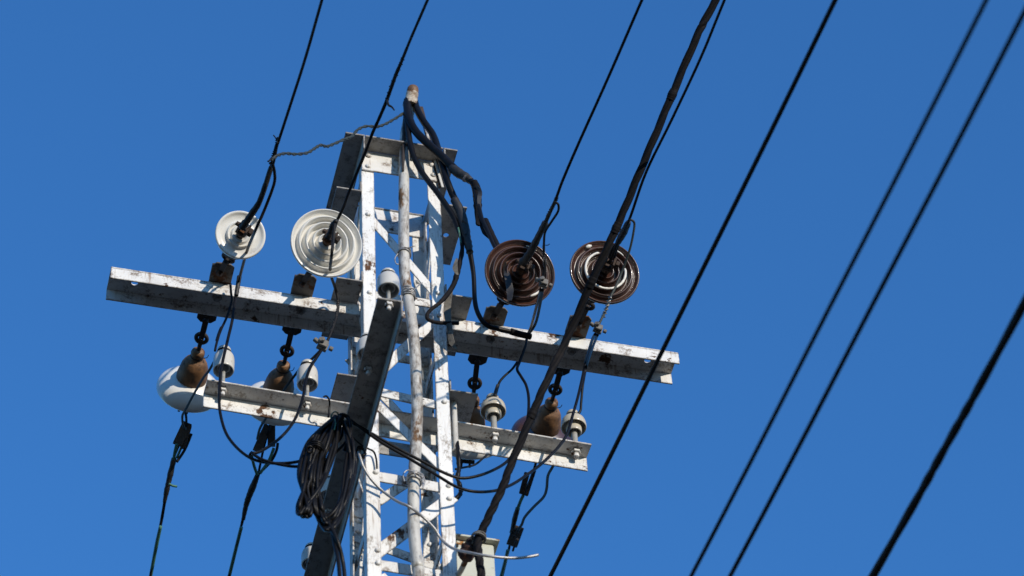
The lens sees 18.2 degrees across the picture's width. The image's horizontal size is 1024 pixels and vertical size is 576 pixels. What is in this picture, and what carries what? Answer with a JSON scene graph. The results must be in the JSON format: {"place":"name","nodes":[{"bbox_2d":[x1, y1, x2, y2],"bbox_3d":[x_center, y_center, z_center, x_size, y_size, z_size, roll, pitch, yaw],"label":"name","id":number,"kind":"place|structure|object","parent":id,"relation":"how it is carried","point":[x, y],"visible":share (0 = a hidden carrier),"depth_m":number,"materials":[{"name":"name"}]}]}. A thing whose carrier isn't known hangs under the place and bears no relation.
{"place":"outdoors","nodes":[
{"label":"outdoors","id":0,"kind":"place"},
{"bbox_2d":[0,0,1023,575],"label":"sky","id":1,"kind":"structure","parent":0,"point":[129,129],"materials":[{"name":"blue"}]},
{"bbox_2d":[548,0,837,575],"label":"overhead wire","id":2,"kind":"object","parent":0,"point":[706,261],"visible":1,"depth_m":8.38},
{"bbox_2d":[689,0,988,575],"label":"overhead wire","id":3,"kind":"object","parent":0,"point":[854,258],"visible":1,"depth_m":7.02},
{"bbox_2d":[728,8,1023,575],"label":"overhead wire","id":4,"kind":"object","parent":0,"point":[888,273],"visible":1,"depth_m":7.04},
{"bbox_2d":[868,295,1023,575],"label":"overhead wire","id":5,"kind":"object","parent":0,"point":[979,386],"visible":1,"depth_m":7.34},
{"label":"ground","id":6,"kind":"structure","parent":0,"visible":0},
{"bbox_2d":[106,106,679,575],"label":"lattice pole","id":7,"kind":"object","parent":6,"relation":"on","point":[358,394],"visible":0.89,"depth_m":9.79,"materials":[{"name":"metal"}]},
{"bbox_2d":[156,315,214,413],"bbox_3d":[-0.994,0.239,10.018,0.205,0.205,0.390,9,-51,-11],"label":"strain insulator","id":8,"kind":"object","parent":7,"relation":"attached to","point":[176,386],"visible":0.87,"depth_m":10.01,"materials":[{"name":"ceramic"}]},
{"bbox_2d":[149,412,192,575],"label":"line wire","id":9,"kind":"object","parent":8,"relation":"attached to","point":[182,439],"visible":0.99,"depth_m":10.05,"materials":[{"name":"black metal"}]},
{"bbox_2d":[213,345,234,396],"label":"pin insulator","id":10,"kind":"object","parent":7,"relation":"attached to","point":[228,367],"visible":0.92,"depth_m":9.51,"materials":[{"name":"grey ceramic"}]},
{"bbox_2d":[181,362,212,429],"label":"jumper wire","id":11,"kind":"object","parent":10,"relation":"attached to","point":[193,395],"visible":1,"depth_m":9.79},
{"bbox_2d":[214,283,232,351],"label":"jumper wire","id":12,"kind":"object","parent":10,"relation":"attached to","point":[223,323],"visible":1,"depth_m":9.67,"materials":[{"name":"black rubber"}]},
{"bbox_2d":[215,211,265,276],"bbox_3d":[-0.835,-0.117,9.620,0.152,0.255,0.367,9,-51,-11],"label":"strain insulator","id":13,"kind":"object","parent":7,"relation":"attached to","point":[232,239],"visible":0.92,"depth_m":9.50,"materials":[{"name":"ceramic"}]},
{"bbox_2d":[218,163,343,464],"bbox_3d":[-0.756,0.054,9.245,0.368,0.920,0.528,-18,-51,11],"label":"jumper wire","id":14,"kind":"object","parent":13,"relation":"attached to","point":[237,286],"visible":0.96,"depth_m":9.28,"materials":[{"name":"black rubber"}]},
{"bbox_2d":[239,0,322,230],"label":"line wire","id":15,"kind":"object","parent":13,"relation":"attached to","point":[246,221],"visible":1,"depth_m":9.25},
{"bbox_2d":[252,328,301,425],"bbox_3d":[-0.725,0.285,10.059,0.205,0.204,0.390,9,-51,-11],"label":"strain insulator","id":16,"kind":"object","parent":7,"relation":"attached to","point":[279,376],"visible":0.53,"depth_m":10.04,"materials":[{"name":"ceramic"}]},
{"bbox_2d":[228,423,278,575],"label":"line wire","id":17,"kind":"object","parent":16,"relation":"attached to","point":[267,432],"visible":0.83,"depth_m":10.13,"materials":[{"name":"black metal"}]},
{"bbox_2d":[301,542,312,569],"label":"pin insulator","id":18,"kind":"object","parent":7,"relation":"attached to","point":[305,554],"visible":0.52,"depth_m":9.63,"materials":[{"name":"ceramic"}]},
{"bbox_2d":[297,359,317,410],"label":"pin insulator","id":19,"kind":"object","parent":7,"relation":"attached to","point":[312,384],"visible":0.88,"depth_m":9.56,"materials":[{"name":"ceramic"}]},
{"bbox_2d":[256,349,319,439],"bbox_3d":[-0.706,0.329,9.825,0.052,0.160,0.535,18,-53,-17],"label":"jumper wire","id":20,"kind":"object","parent":19,"relation":"attached to","point":[283,390],"visible":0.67,"depth_m":9.72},
{"bbox_2d":[251,348,345,467],"bbox_3d":[-0.622,0.324,9.297,0.274,0.684,0.189,9,-51,-11],"label":"jumper wire","id":21,"kind":"object","parent":19,"relation":"attached to","point":[279,438],"visible":0.92,"depth_m":9.16,"materials":[{"name":"black rubber"}]},
{"bbox_2d":[290,209,361,287],"bbox_3d":[-0.615,-0.093,9.642,0.211,0.274,0.357,26,-56,-23],"label":"strain insulator","id":22,"kind":"object","parent":7,"relation":"attached to","point":[310,244],"visible":0.91,"depth_m":9.55,"materials":[{"name":"ceramic"}]},
{"bbox_2d":[313,223,339,351],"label":"jumper wire","id":23,"kind":"object","parent":22,"relation":"attached to","point":[322,342],"visible":0.99,"depth_m":9.64,"materials":[{"name":"metal"}]},
{"bbox_2d":[325,0,428,239],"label":"line wire","id":24,"kind":"object","parent":22,"relation":"attached to","point":[328,236],"visible":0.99,"depth_m":9.23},
{"bbox_2d":[295,411,357,575],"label":"cable coil","id":25,"kind":"object","parent":7,"relation":"hanging from","point":[314,466],"visible":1,"depth_m":8.89,"materials":[{"name":"black rubber"}]},
{"bbox_2d":[323,395,330,417],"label":"tie wire","id":26,"kind":"object","parent":7,"relation":"attached to","point":[324,396],"visible":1,"depth_m":9.44,"materials":[{"name":"black metal"}]},
{"bbox_2d":[355,446,366,458],"bbox_3d":[-0.433,0.471,9.165,0.034,0.051,0.037,-10,-50,5],"label":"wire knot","id":27,"kind":"object","parent":7,"relation":"attached to","point":[364,454],"visible":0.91,"depth_m":9.15,"materials":[{"name":"black rubber"}]},
{"bbox_2d":[356,332,372,375],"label":"pin insulator","id":28,"kind":"object","parent":7,"relation":"attached to","point":[360,346],"visible":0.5,"depth_m":9.09,"materials":[{"name":"ceramic"}]},
{"bbox_2d":[353,436,377,468],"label":"tie wire","id":29,"kind":"object","parent":7,"relation":"attached to","point":[360,444],"visible":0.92,"depth_m":9.23,"materials":[{"name":"white metal"}]},
{"bbox_2d":[377,268,399,310],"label":"pin insulator","id":30,"kind":"object","parent":7,"relation":"attached to","point":[388,284],"visible":1,"depth_m":8.94,"materials":[{"name":"grey ceramic"}]},
{"bbox_2d":[398,84,424,575],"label":"conduit pipe","id":31,"kind":"object","parent":7,"relation":"attached to","point":[414,537],"visible":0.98,"depth_m":9.58,"materials":[{"name":"metal"}]},
{"bbox_2d":[271,112,403,160],"bbox_3d":[-0.522,-0.471,9.837,0.019,1.091,0.779,-25,-53,17],"label":"twisted wire","id":32,"kind":"object","parent":31,"relation":"attached to","point":[336,142],"visible":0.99,"depth_m":9.75,"materials":[{"name":"black metal"}]},
{"bbox_2d":[394,246,413,264],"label":"tie wire","id":33,"kind":"object","parent":31,"relation":"attached to","point":[406,248],"visible":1,"depth_m":9.94,"materials":[{"name":"metal"}]},
{"bbox_2d":[401,282,422,300],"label":"tie wire","id":34,"kind":"object","parent":31,"relation":"attached to","point":[412,291],"visible":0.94,"depth_m":9.79,"materials":[{"name":"metal"}]},
{"bbox_2d":[403,470,425,488],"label":"tie wire","id":35,"kind":"object","parent":31,"relation":"attached to","point":[420,474],"visible":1,"depth_m":9.16,"materials":[{"name":"metal"}]},
{"bbox_2d":[403,100,461,236],"bbox_3d":[-0.254,-0.387,10.243,0.176,0.714,0.037,0,-50,-4],"label":"power cable","id":36,"kind":"object","parent":31,"relation":"attached to","point":[434,188],"visible":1,"depth_m":10.18,"materials":[{"name":"black rubber"}]},
{"bbox_2d":[425,227,463,324],"bbox_3d":[-0.208,-0.036,9.861,0.126,0.413,0.074,9,-51,-11],"label":"power cable","id":37,"kind":"object","parent":36,"relation":"attached to","point":[457,265],"visible":1,"depth_m":9.82,"materials":[{"name":"black rubber"}]},
{"bbox_2d":[444,292,456,349],"bbox_3d":[-0.189,0.094,9.752,0.037,0.264,0.023,-2,-50,-2],"label":"hanging tape","id":38,"kind":"object","parent":37,"relation":"hanging from","point":[447,310],"visible":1,"depth_m":9.74,"materials":[{"name":"grey plastic"}]},
{"bbox_2d":[404,97,499,247],"bbox_3d":[-0.186,-0.339,10.125,0.314,0.992,0.062,-15,-51,9],"label":"power cable","id":39,"kind":"object","parent":31,"relation":"attached to","point":[481,221],"visible":0.99,"depth_m":10.15,"materials":[{"name":"black rubber"}]},
{"bbox_2d":[412,100,531,339],"bbox_3d":[-0.122,-0.257,10.169,0.371,1.061,0.098,16,-52,-16],"label":"power cable","id":40,"kind":"object","parent":31,"relation":"attached to","point":[455,200],"visible":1,"depth_m":10.01,"materials":[{"name":"black rubber"}]},
{"bbox_2d":[352,288,541,479],"bbox_3d":[-0.149,0.292,9.492,0.580,0.886,0.435,-10,-50,5],"label":"jumper wire","id":41,"kind":"object","parent":7,"relation":"attached to","point":[500,465],"visible":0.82,"depth_m":9.19,"materials":[{"name":"black rubber"}]},
{"bbox_2d":[357,451,538,559],"bbox_3d":[-0.185,0.644,9.036,0.503,0.428,0.107,0,-50,-3],"label":"loose wire","id":42,"kind":"object","parent":7,"relation":"attached to","point":[443,541],"visible":1,"depth_m":9.03,"materials":[{"name":"metal"}]},
{"bbox_2d":[455,440,462,499],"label":"jumper wire","id":43,"kind":"object","parent":7,"relation":"attached to","point":[458,473],"visible":0.84,"depth_m":9.35,"materials":[{"name":"black rubber"}]},
{"bbox_2d":[439,533,499,575],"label":"junction box","id":44,"kind":"object","parent":7,"relation":"attached to","point":[489,546],"visible":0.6,"depth_m":9.12,"materials":[{"name":"white metal"}]},
{"bbox_2d":[456,543,482,575],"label":"door","id":45,"kind":"structure","parent":44,"relation":"in","point":[470,570],"depth_m":9.06,"materials":[{"name":"white metal"}]},
{"bbox_2d":[456,530,486,575],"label":"clamp","id":46,"kind":"object","parent":7,"relation":"attached to","point":[467,545],"visible":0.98,"depth_m":8.95,"materials":[{"name":"metal"}]},
{"bbox_2d":[473,0,719,575],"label":"cable bundle","id":47,"kind":"object","parent":46,"relation":"attached to","point":[585,295],"visible":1,"depth_m":9.29,"materials":[{"name":"black rubber"}]},
{"bbox_2d":[452,357,491,467],"bbox_3d":[-0.159,0.414,10.143,0.198,0.209,0.371,-10,-50,5],"label":"strain insulator","id":48,"kind":"object","parent":7,"relation":"attached to","point":[469,458],"visible":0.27,"depth_m":10.12,"materials":[{"name":"ceramic"}]},
{"bbox_2d":[351,333,596,493],"bbox_3d":[-0.086,0.289,9.387,0.795,0.852,0.436,9,-51,-11],"label":"jumper wire","id":49,"kind":"object","parent":7,"relation":"attached to","point":[551,454],"visible":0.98,"depth_m":9.21,"materials":[{"name":"black rubber"}]},
{"bbox_2d":[480,393,505,443],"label":"pin insulator","id":50,"kind":"object","parent":7,"relation":"attached to","point":[492,410],"visible":1,"depth_m":9.67,"materials":[{"name":"beige ceramic"}]},
{"bbox_2d":[455,455,487,469],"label":"jumper wire","id":51,"kind":"object","parent":50,"relation":"attached to","point":[476,463],"visible":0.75,"depth_m":9.72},
{"bbox_2d":[493,361,517,396],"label":"jumper wire","id":52,"kind":"object","parent":50,"relation":"attached to","point":[500,380],"visible":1,"depth_m":9.76,"materials":[{"name":"black rubber"}]},
{"bbox_2d":[484,239,554,319],"bbox_3d":[-0.034,0.001,9.761,0.211,0.267,0.363,24,-55,-22],"label":"strain insulator","id":53,"kind":"object","parent":7,"relation":"attached to","point":[511,253],"visible":0.84,"depth_m":9.67,"materials":[{"name":"ceramic"}]},
{"bbox_2d":[503,262,513,300],"bbox_3d":[-0.011,-0.025,9.633,0.028,0.196,0.011,0,-50,-4],"label":"hanging tape","id":54,"kind":"object","parent":53,"relation":"hanging from","point":[509,285],"visible":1,"depth_m":9.62,"materials":[{"name":"grey plastic"}]},
{"bbox_2d":[528,288,543,332],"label":"jumper wire","id":55,"kind":"object","parent":53,"relation":"attached to","point":[538,313],"visible":1,"depth_m":9.65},
{"bbox_2d":[519,0,642,266],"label":"line wire","id":56,"kind":"object","parent":53,"relation":"attached to","point":[524,260],"visible":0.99,"depth_m":9.26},
{"bbox_2d":[535,201,559,288],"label":"jumper wire","id":57,"kind":"object","parent":56,"relation":"hanging from","point":[542,281],"visible":1,"depth_m":9.40,"materials":[{"name":"metal"}]},
{"bbox_2d":[511,369,571,439],"bbox_3d":[0.122,0.401,10.240,0.205,0.205,0.390,9,-51,-11],"label":"strain insulator","id":58,"kind":"object","parent":7,"relation":"attached to","point":[547,421],"visible":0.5,"depth_m":10.22,"materials":[{"name":"ceramic"}]},
{"bbox_2d":[500,463,536,575],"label":"line wire","id":59,"kind":"object","parent":58,"relation":"attached to","point":[513,540],"visible":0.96,"depth_m":10.31,"materials":[{"name":"black metal"}]},
{"bbox_2d":[516,466,553,531],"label":"jumper wire","id":60,"kind":"object","parent":59,"relation":"hanging from","point":[537,502],"visible":0.87,"depth_m":10.04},
{"bbox_2d":[561,409,586,459],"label":"pin insulator","id":61,"kind":"object","parent":7,"relation":"attached to","point":[578,427],"visible":0.83,"depth_m":9.73,"materials":[{"name":"ceramic"}]},
{"bbox_2d":[578,334,598,413],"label":"jumper wire","id":62,"kind":"object","parent":61,"relation":"attached to","point":[586,366],"visible":0.98,"depth_m":9.79,"materials":[{"name":"black rubber"}]},
{"bbox_2d":[569,241,639,328],"bbox_3d":[0.254,0.026,9.816,0.219,0.244,0.390,9,-51,-11],"label":"strain insulator","id":63,"kind":"object","parent":7,"relation":"attached to","point":[584,258],"visible":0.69,"depth_m":9.72,"materials":[{"name":"ceramic"}]},
{"bbox_2d":[608,0,725,262],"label":"line wire","id":64,"kind":"object","parent":63,"relation":"attached to","point":[622,234],"visible":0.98,"depth_m":9.34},
{"bbox_2d":[590,218,635,334],"bbox_3d":[0.312,-0.026,9.396,0.061,0.307,0.226,30,-57,-25],"label":"jumper wire","id":65,"kind":"object","parent":64,"relation":"hanging from","point":[598,327],"visible":1,"depth_m":9.39,"materials":[{"name":"metal"}]}
]}

